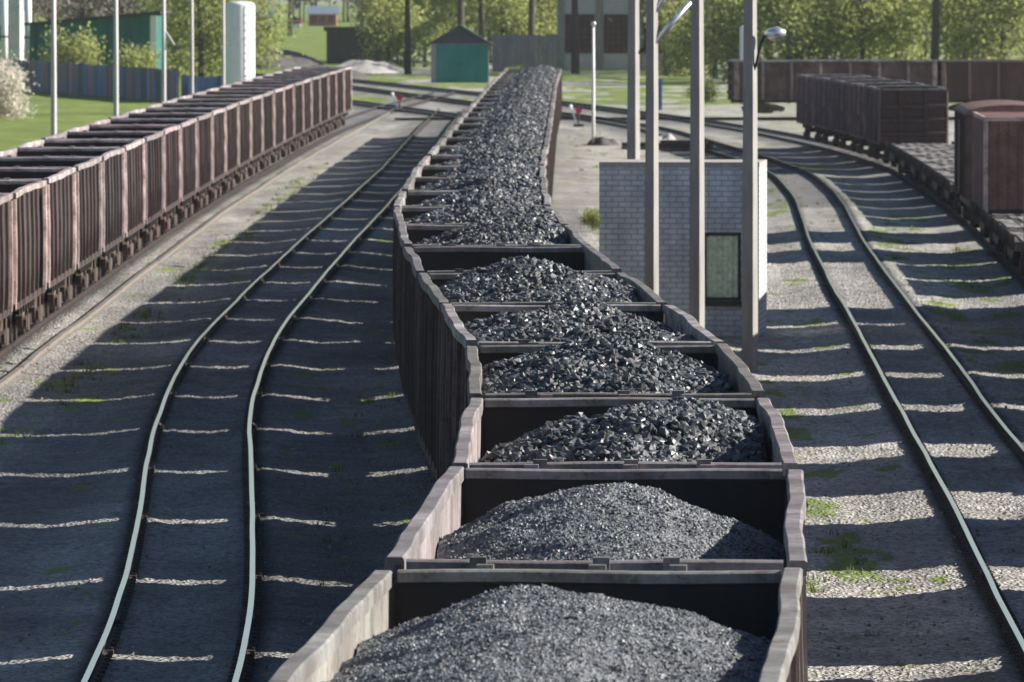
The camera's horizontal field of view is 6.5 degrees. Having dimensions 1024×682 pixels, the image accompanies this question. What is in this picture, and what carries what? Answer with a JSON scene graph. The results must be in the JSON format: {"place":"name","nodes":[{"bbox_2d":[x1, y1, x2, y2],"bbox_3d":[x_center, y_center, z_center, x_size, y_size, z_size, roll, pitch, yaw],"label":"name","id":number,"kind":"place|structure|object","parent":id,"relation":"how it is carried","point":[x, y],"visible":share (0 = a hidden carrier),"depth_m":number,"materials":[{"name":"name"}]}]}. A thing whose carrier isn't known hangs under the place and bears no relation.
{"place":"outdoors","nodes":[
{"label":"outdoors","id":0,"kind":"place"},
{"bbox_2d":[0,0,23,70],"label":"pale building","id":1,"kind":"structure","parent":0,"point":[15,26],"depth_m":819.54,"materials":[{"name":"stone"}]},
{"bbox_2d":[24,11,170,68],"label":"green building","id":2,"kind":"structure","parent":0,"point":[141,28],"depth_m":789.57,"materials":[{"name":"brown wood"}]},
{"bbox_2d":[0,2,1023,681],"bbox_3d":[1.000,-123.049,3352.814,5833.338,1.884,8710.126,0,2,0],"label":"ground","id":3,"kind":"structure","parent":0,"point":[70,552],"depth_m":169.95,"materials":[{"name":"gravel"}]},
{"bbox_2d":[0,48,41,119],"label":"blossom bush","id":4,"kind":"object","parent":3,"relation":"on","point":[11,92],"visible":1,"depth_m":559.21,"materials":[{"name":"white plant"}]},
{"bbox_2d":[51,0,56,134],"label":"pole","id":5,"kind":"object","parent":3,"relation":"on","point":[53,78],"visible":0.49,"depth_m":327.91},
{"bbox_2d":[28,21,112,65],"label":"bush","id":6,"kind":"object","parent":3,"relation":"on","point":[81,53],"visible":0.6,"depth_m":733.92,"materials":[{"name":"green plant"}]},
{"bbox_2d":[12,59,178,100],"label":"board fence","id":7,"kind":"object","parent":3,"relation":"on","point":[144,83],"visible":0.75,"depth_m":690.62,"materials":[{"name":"blue wood"}]},
{"bbox_2d":[108,38,160,68],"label":"bush","id":8,"kind":"object","parent":3,"relation":"on","point":[140,60],"visible":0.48,"depth_m":724.26,"materials":[{"name":"green plant"}]},
{"bbox_2d":[133,0,220,78],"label":"willow tree","id":9,"kind":"object","parent":3,"relation":"on","point":[176,53],"visible":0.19,"depth_m":827.38,"materials":[{"name":"green plant"}]},
{"bbox_2d":[0,112,390,391],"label":"rail","id":10,"kind":"object","parent":3,"relation":"on","point":[19,371],"visible":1,"depth_m":245.02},
{"bbox_2d":[144,0,263,78],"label":"willow tree","id":11,"kind":"object","parent":3,"relation":"on","point":[211,41],"visible":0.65,"depth_m":809.38,"materials":[{"name":"green plant"}]},
{"bbox_2d":[177,95,262,180],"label":"open wagon","id":12,"kind":"object","parent":3,"relation":"on","point":[256,101],"visible":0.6,"depth_m":362.87,"materials":[{"name":"metal"}]},
{"bbox_2d":[0,92,455,358],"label":"railway track","id":13,"kind":"structure","parent":3,"relation":"on","point":[22,338],"depth_m":290.22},
{"bbox_2d":[0,193,12,320],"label":"open wagon","id":14,"kind":"object","parent":13,"relation":"on","point":[6,255],"visible":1,"depth_m":183.88,"materials":[{"name":"metal"}]},
{"bbox_2d":[0,179,46,346],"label":"open wagon","id":15,"kind":"object","parent":13,"relation":"on","point":[29,199],"visible":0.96,"depth_m":194.15,"materials":[{"name":"metal"}]},
{"bbox_2d":[0,167,76,335],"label":"open wagon","id":16,"kind":"object","parent":13,"relation":"on","point":[61,225],"visible":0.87,"depth_m":208.09,"materials":[{"name":"metal"}]},
{"bbox_2d":[0,156,101,313],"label":"open wagon","id":17,"kind":"object","parent":13,"relation":"on","point":[88,172],"visible":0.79,"depth_m":223.03,"materials":[{"name":"metal"}]},
{"bbox_2d":[0,147,124,293],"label":"open wagon","id":18,"kind":"object","parent":13,"relation":"on","point":[113,197],"visible":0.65,"depth_m":237.61,"materials":[{"name":"metal"}]},
{"bbox_2d":[16,138,144,275],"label":"open wagon","id":19,"kind":"object","parent":13,"relation":"on","point":[134,152],"visible":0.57,"depth_m":250.82,"materials":[{"name":"metal"}]},
{"bbox_2d":[41,131,163,261],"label":"open wagon","id":20,"kind":"object","parent":13,"relation":"on","point":[154,178],"visible":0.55,"depth_m":265.33,"materials":[{"name":"metal"}]},
{"bbox_2d":[66,124,180,246],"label":"open wagon","id":21,"kind":"object","parent":13,"relation":"on","point":[172,161],"visible":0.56,"depth_m":279.02,"materials":[{"name":"metal"}]},
{"bbox_2d":[88,118,196,234],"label":"open wagon","id":22,"kind":"object","parent":13,"relation":"on","point":[188,158],"visible":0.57,"depth_m":291.75,"materials":[{"name":"metal"}]},
{"bbox_2d":[107,112,211,222],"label":"open wagon","id":23,"kind":"object","parent":13,"relation":"on","point":[204,150],"visible":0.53,"depth_m":305.48,"materials":[{"name":"metal"}]},
{"bbox_2d":[128,107,225,212],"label":"open wagon","id":24,"kind":"object","parent":13,"relation":"on","point":[218,116],"visible":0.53,"depth_m":321.01,"materials":[{"name":"metal"}]},
{"bbox_2d":[145,102,238,203],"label":"open wagon","id":25,"kind":"object","parent":13,"relation":"on","point":[232,143],"visible":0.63,"depth_m":335.04,"materials":[{"name":"metal"}]},
{"bbox_2d":[160,98,250,194],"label":"open wagon","id":26,"kind":"object","parent":13,"relation":"on","point":[244,115],"visible":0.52,"depth_m":348.98,"materials":[{"name":"metal"}]},
{"bbox_2d":[191,91,273,173],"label":"open wagon","id":27,"kind":"object","parent":3,"relation":"on","point":[268,121],"visible":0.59,"depth_m":376.12,"materials":[{"name":"metal"}]},
{"bbox_2d":[225,1,254,84],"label":"white silo","id":28,"kind":"object","parent":3,"relation":"on","point":[239,40],"visible":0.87,"depth_m":588.85,"materials":[{"name":"paint"}]},
{"bbox_2d":[205,87,284,166],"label":"open wagon","id":29,"kind":"object","parent":3,"relation":"on","point":[279,122],"visible":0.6,"depth_m":390.69,"materials":[{"name":"metal"}]},
{"bbox_2d":[218,84,293,160],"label":"open wagon","id":30,"kind":"object","parent":3,"relation":"on","point":[289,108],"visible":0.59,"depth_m":402.82,"materials":[{"name":"metal"}]},
{"bbox_2d":[212,0,303,71],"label":"willow tree","id":31,"kind":"object","parent":3,"relation":"on","point":[262,37],"visible":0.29,"depth_m":898.25,"materials":[{"name":"green plant"}]},
{"bbox_2d":[229,81,303,155],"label":"open wagon","id":32,"kind":"object","parent":3,"relation":"on","point":[298,113],"visible":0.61,"depth_m":417.24,"materials":[{"name":"metal"}]},
{"bbox_2d":[79,108,464,681],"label":"railway track","id":33,"kind":"structure","parent":3,"relation":"on","point":[109,637],"depth_m":139.16,"materials":[{"name":"metal"}]},
{"bbox_2d":[242,78,311,149],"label":"open wagon","id":34,"kind":"object","parent":3,"relation":"on","point":[307,103],"visible":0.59,"depth_m":430.63,"materials":[{"name":"metal"}]},
{"bbox_2d":[251,76,319,144],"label":"open wagon","id":35,"kind":"object","parent":3,"relation":"on","point":[309,137],"visible":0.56,"depth_m":444.55,"materials":[{"name":"metal"}]},
{"bbox_2d":[255,48,322,68],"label":"earth heap","id":36,"kind":"object","parent":3,"relation":"on","point":[297,59],"visible":0.33,"depth_m":947.07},
{"bbox_2d":[263,73,328,140],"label":"open wagon","id":37,"kind":"object","parent":3,"relation":"on","point":[324,103],"visible":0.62,"depth_m":459.12,"materials":[{"name":"metal"}]},
{"bbox_2d":[324,27,381,63],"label":"dark shed","id":38,"kind":"structure","parent":3,"relation":"on","point":[341,46],"depth_m":999.44,"materials":[{"name":"grey wood"}]},
{"bbox_2d":[341,0,443,68],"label":"willow tree","id":39,"kind":"object","parent":3,"relation":"on","point":[386,25],"visible":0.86,"depth_m":927.36,"materials":[{"name":"green plant"}]},
{"bbox_2d":[352,100,461,117],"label":"railway track","id":40,"kind":"structure","parent":3,"relation":"on","point":[415,112],"depth_m":597.14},
{"bbox_2d":[392,189,550,297],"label":"open wagon","id":41,"kind":"object","parent":40,"relation":"on","point":[413,198],"visible":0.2,"depth_m":187.22,"materials":[{"name":"metal"}]},
{"bbox_2d":[416,182,541,204],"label":"coal heap","id":42,"kind":"object","parent":41,"relation":"in","point":[513,192],"visible":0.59,"depth_m":178.47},
{"bbox_2d":[402,176,547,204],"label":"open wagon","id":43,"kind":"object","parent":40,"relation":"on","point":[411,184],"visible":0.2,"depth_m":199.65,"materials":[{"name":"metal"}]},
{"bbox_2d":[416,168,539,189],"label":"coal heap","id":44,"kind":"object","parent":43,"relation":"in","point":[488,177],"visible":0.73,"depth_m":191.64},
{"bbox_2d":[410,164,545,193],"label":"open wagon","id":45,"kind":"object","parent":40,"relation":"on","point":[425,171],"visible":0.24,"depth_m":216.17,"materials":[{"name":"metal"}]},
{"bbox_2d":[430,158,538,176],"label":"coal heap","id":46,"kind":"object","parent":45,"relation":"in","point":[464,168],"visible":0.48,"depth_m":208.91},
{"bbox_2d":[392,205,567,356],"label":"open wagon","id":47,"kind":"object","parent":40,"relation":"on","point":[400,215],"visible":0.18,"depth_m":167.67,"materials":[{"name":"metal"}]},
{"bbox_2d":[405,194,556,223],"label":"coal heap","id":48,"kind":"object","parent":47,"relation":"in","point":[481,206],"visible":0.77,"depth_m":165.61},
{"bbox_2d":[417,154,546,177],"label":"open wagon","id":49,"kind":"object","parent":40,"relation":"on","point":[433,161],"visible":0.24,"depth_m":229.31,"materials":[{"name":"metal"}]},
{"bbox_2d":[435,149,539,164],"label":"coal heap","id":50,"kind":"object","parent":49,"relation":"in","point":[487,155],"visible":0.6,"depth_m":219.13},
{"bbox_2d":[427,145,548,193],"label":"open wagon","id":51,"kind":"object","parent":40,"relation":"on","point":[434,150],"visible":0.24,"depth_m":239.89,"materials":[{"name":"metal"}]},
{"bbox_2d":[437,136,540,154],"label":"coal heap","id":52,"kind":"object","parent":51,"relation":"in","point":[495,142],"visible":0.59,"depth_m":234.37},
{"bbox_2d":[396,223,589,390],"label":"open wagon","id":53,"kind":"object","parent":40,"relation":"on","point":[413,234],"visible":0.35,"depth_m":155.76,"materials":[{"name":"metal"}]},
{"bbox_2d":[412,215,566,248],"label":"coal heap","id":54,"kind":"object","parent":53,"relation":"in","point":[511,229],"visible":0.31,"depth_m":157.38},
{"bbox_2d":[402,244,620,479],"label":"open wagon","id":55,"kind":"object","parent":40,"relation":"on","point":[451,258],"visible":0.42,"depth_m":147.15,"materials":[{"name":"metal"}]},
{"bbox_2d":[268,564,803,681],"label":"open wagon","id":56,"kind":"object","parent":40,"relation":"on","point":[767,604],"visible":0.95,"depth_m":64.68,"materials":[{"name":"metal"}]},
{"bbox_2d":[322,584,770,681],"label":"coal heap","id":57,"kind":"object","parent":56,"relation":"in","point":[528,633],"visible":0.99,"depth_m":57.57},
{"bbox_2d":[416,270,666,480],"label":"open wagon","id":58,"kind":"object","parent":40,"relation":"on","point":[431,298],"visible":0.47,"depth_m":126.31,"materials":[{"name":"metal"}]},
{"bbox_2d":[438,258,639,302],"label":"coal heap","id":59,"kind":"object","parent":58,"relation":"in","point":[529,280],"visible":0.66,"depth_m":125.96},
{"bbox_2d":[439,302,724,476],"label":"open wagon","id":60,"kind":"object","parent":40,"relation":"on","point":[457,337],"visible":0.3,"depth_m":116.18,"materials":[{"name":"metal"}]},
{"bbox_2d":[464,296,694,348],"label":"coal heap","id":61,"kind":"object","parent":60,"relation":"in","point":[580,320],"visible":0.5,"depth_m":112.00,"materials":[{"name":"stone"}]},
{"bbox_2d":[384,464,807,681],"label":"open wagon","id":62,"kind":"object","parent":40,"relation":"on","point":[755,498],"visible":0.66,"depth_m":78.45,"materials":[{"name":"metal"}]},
{"bbox_2d":[436,481,785,568],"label":"coal heap","id":63,"kind":"object","parent":62,"relation":"in","point":[624,520],"visible":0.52,"depth_m":72.59,"materials":[{"name":"stone"}]},
{"bbox_2d":[465,342,764,458],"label":"open wagon","id":64,"kind":"object","parent":40,"relation":"on","point":[742,379],"visible":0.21,"depth_m":100.63,"materials":[{"name":"metal"}]},
{"bbox_2d":[481,334,733,400],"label":"coal heap","id":65,"kind":"object","parent":64,"relation":"in","point":[613,363],"visible":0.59,"depth_m":100.25,"materials":[{"name":"stone"}]},
{"bbox_2d":[452,394,798,504],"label":"open wagon","id":66,"kind":"object","parent":40,"relation":"on","point":[490,424],"visible":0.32,"depth_m":91.21,"materials":[{"name":"metal"}]},
{"bbox_2d":[476,395,767,462],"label":"coal heap","id":67,"kind":"object","parent":66,"relation":"in","point":[682,428],"visible":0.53,"depth_m":86.30,"materials":[{"name":"stone"}]},
{"bbox_2d":[392,0,465,66],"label":"willow tree","id":68,"kind":"object","parent":3,"relation":"on","point":[438,22],"visible":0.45,"depth_m":957.59,"materials":[{"name":"green plant"}]},
{"bbox_2d":[425,24,494,82],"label":"shed","id":69,"kind":"structure","parent":3,"relation":"on","point":[460,54],"depth_m":791.58,"materials":[{"name":"metal"}]},
{"bbox_2d":[437,45,459,81],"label":"door","id":70,"kind":"structure","parent":69,"relation":"in","point":[448,56],"depth_m":791.58,"materials":[{"name":"teal paint"}]},
{"bbox_2d":[460,45,487,81],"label":"door","id":71,"kind":"structure","parent":69,"relation":"in","point":[473,58],"depth_m":791.58,"materials":[{"name":"teal paint"}]},
{"bbox_2d":[442,130,550,196],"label":"open wagon","id":72,"kind":"object","parent":3,"relation":"on","point":[451,134],"visible":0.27,"depth_m":265.83,"materials":[{"name":"metal"}]},
{"bbox_2d":[456,122,544,137],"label":"coal heap","id":73,"kind":"object","parent":72,"relation":"in","point":[533,130],"visible":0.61,"depth_m":260.50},
{"bbox_2d":[464,0,554,63],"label":"willow tree","id":74,"kind":"object","parent":3,"relation":"on","point":[514,25],"visible":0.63,"depth_m":983.42,"materials":[{"name":"green plant"}]},
{"bbox_2d":[0,128,1019,636],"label":"weeds","id":75,"kind":"object","parent":3,"relation":"on","point":[126,324],"visible":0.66,"depth_m":206.55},
{"bbox_2d":[0,284,1023,681],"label":"ballast stones","id":76,"kind":"object","parent":3,"relation":"on","point":[426,472],"visible":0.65,"depth_m":146.50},
{"bbox_2d":[492,34,557,70],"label":"metal fence","id":77,"kind":"object","parent":3,"relation":"on","point":[525,51],"visible":0.73,"depth_m":904.53,"materials":[{"name":"grey metal"}]},
{"bbox_2d":[514,0,556,59],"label":"willow tree","id":78,"kind":"object","parent":3,"relation":"on","point":[548,26],"visible":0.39,"depth_m":986.63,"materials":[{"name":"green plant"}]},
{"bbox_2d":[557,0,679,69],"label":"grey building","id":79,"kind":"structure","parent":3,"relation":"on","point":[611,45],"depth_m":924.37,"materials":[{"name":"stone"}]},
{"bbox_2d":[565,14,593,52],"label":"window","id":80,"kind":"structure","parent":79,"relation":"in","point":[585,28],"depth_m":924.32,"materials":[{"name":"grey glass"}]},
{"bbox_2d":[604,14,627,52],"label":"window","id":81,"kind":"structure","parent":79,"relation":"in","point":[615,32],"depth_m":924.32,"materials":[{"name":"grey glass"}]},
{"bbox_2d":[255,74,1023,673],"bbox_3d":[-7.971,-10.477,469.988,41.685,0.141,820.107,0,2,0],"label":"railway track","id":82,"kind":"structure","parent":3,"relation":"on","point":[1007,622],"depth_m":168.73,"materials":[{"name":"metal"}]},
{"bbox_2d":[627,0,674,158],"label":"pole","id":83,"kind":"object","parent":3,"relation":"on","point":[633,112],"visible":0.51,"depth_m":261.80,"materials":[{"name":"concrete"}]},
{"bbox_2d":[645,0,691,295],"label":"pole","id":84,"kind":"object","parent":3,"relation":"on","point":[653,37],"visible":0.86,"depth_m":190.91,"materials":[{"name":"concrete"}]},
{"bbox_2d":[645,0,711,76],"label":"willow tree","id":85,"kind":"object","parent":3,"relation":"on","point":[663,19],"visible":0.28,"depth_m":848.22,"materials":[{"name":"green plant"}]},
{"bbox_2d":[599,159,766,336],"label":"brick hut","id":86,"kind":"object","parent":3,"relation":"on","point":[622,214],"visible":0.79,"depth_m":208.09,"materials":[{"name":"brick"}]},
{"bbox_2d":[705,232,741,305],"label":"window","id":87,"kind":"structure","parent":86,"relation":"in","point":[722,251],"depth_m":208.06,"materials":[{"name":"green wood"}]},
{"bbox_2d":[352,79,1023,281],"bbox_3d":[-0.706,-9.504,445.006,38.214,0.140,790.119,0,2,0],"label":"railway track","id":88,"kind":"structure","parent":3,"relation":"on","point":[976,231],"depth_m":492.06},
{"bbox_2d":[954,100,1023,232],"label":"boxcar","id":89,"kind":"object","parent":88,"relation":"on","point":[963,150],"visible":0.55,"depth_m":285.45,"materials":[{"name":"paint"}]},
{"bbox_2d":[972,201,1023,254],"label":"flat wagon","id":90,"kind":"object","parent":88,"relation":"on","point":[978,212],"visible":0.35,"depth_m":265.81,"materials":[{"name":"metal"}]},
{"bbox_2d":[973,111,1023,213],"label":"steel container","id":91,"kind":"object","parent":90,"relation":"on","point":[998,162],"visible":0.99,"depth_m":262.77,"materials":[{"name":"metal"}]},
{"bbox_2d":[985,212,1023,269],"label":"flat wagon","id":92,"kind":"object","parent":88,"relation":"on","point":[992,223],"visible":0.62,"depth_m":253.72,"materials":[{"name":"metal"}]},
{"bbox_2d":[999,225,1023,276],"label":"flat wagon","id":93,"kind":"object","parent":88,"relation":"on","point":[1012,239],"visible":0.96,"depth_m":239.25,"materials":[{"name":"metal"}]},
{"bbox_2d":[689,0,704,327],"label":"pole","id":94,"kind":"object","parent":3,"relation":"on","point":[697,270],"visible":0.76,"depth_m":198.91,"materials":[{"name":"concrete"}]},
{"bbox_2d":[658,0,764,78],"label":"leafy tree","id":95,"kind":"object","parent":3,"relation":"on","point":[681,40],"visible":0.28,"depth_m":828.64,"materials":[{"name":"green plant"}]},
{"bbox_2d":[676,0,793,81],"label":"willow tree","id":96,"kind":"object","parent":3,"relation":"on","point":[731,39],"visible":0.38,"depth_m":798.92,"materials":[{"name":"green plant"}]},
{"bbox_2d":[742,0,785,370],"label":"lamp post","id":97,"kind":"object","parent":3,"relation":"on","point":[751,55],"visible":0.98,"depth_m":187.42,"materials":[{"name":"concrete"}]},
{"bbox_2d":[735,0,862,59],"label":"leafy tree","id":98,"kind":"object","parent":3,"relation":"on","point":[788,15],"visible":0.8,"depth_m":787.94,"materials":[{"name":"green plant"}]},
{"bbox_2d":[727,59,937,112],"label":"open wagon","id":99,"kind":"object","parent":3,"relation":"on","point":[776,81],"visible":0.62,"depth_m":554.90,"materials":[{"name":"metal"}]},
{"bbox_2d":[796,74,870,141],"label":"open wagon","id":100,"kind":"object","parent":3,"relation":"on","point":[805,100],"visible":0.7,"depth_m":453.24,"materials":[{"name":"metal"}]},
{"bbox_2d":[814,77,892,146],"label":"open wagon","id":101,"kind":"object","parent":3,"relation":"on","point":[822,103],"visible":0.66,"depth_m":439.13,"materials":[{"name":"metal"}]},
{"bbox_2d":[815,0,926,59],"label":"willow tree","id":102,"kind":"object","parent":3,"relation":"on","point":[858,13],"visible":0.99,"depth_m":788.26,"materials":[{"name":"green plant"}]},
{"bbox_2d":[831,79,910,151],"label":"open wagon","id":103,"kind":"object","parent":3,"relation":"on","point":[840,108],"visible":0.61,"depth_m":425.21,"materials":[{"name":"metal"}]},
{"bbox_2d":[849,82,930,157],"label":"open wagon","id":104,"kind":"object","parent":3,"relation":"on","point":[857,96],"visible":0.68,"depth_m":411.60,"materials":[{"name":"metal"}]},
{"bbox_2d":[850,0,946,59],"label":"leafy tree","id":105,"kind":"object","parent":3,"relation":"on","point":[915,21],"visible":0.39,"depth_m":798.91,"materials":[{"name":"green plant"}]},
{"bbox_2d":[865,85,948,162],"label":"open wagon","id":106,"kind":"object","parent":3,"relation":"on","point":[897,114],"visible":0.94,"depth_m":390.57,"materials":[{"name":"metal"}]},
{"bbox_2d":[916,0,1023,59],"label":"willow tree","id":107,"kind":"object","parent":3,"relation":"on","point":[949,8],"visible":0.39,"depth_m":787.85,"materials":[{"name":"green plant"}]},
{"bbox_2d":[927,0,1023,59],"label":"leafy tree","id":108,"kind":"object","parent":3,"relation":"on","point":[1009,14],"visible":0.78,"depth_m":778.29,"materials":[{"name":"green plant"}]},
{"bbox_2d":[937,59,1023,110],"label":"open wagon","id":109,"kind":"object","parent":3,"relation":"on","point":[963,81],"visible":0.9,"depth_m":555.96,"materials":[{"name":"metal"}]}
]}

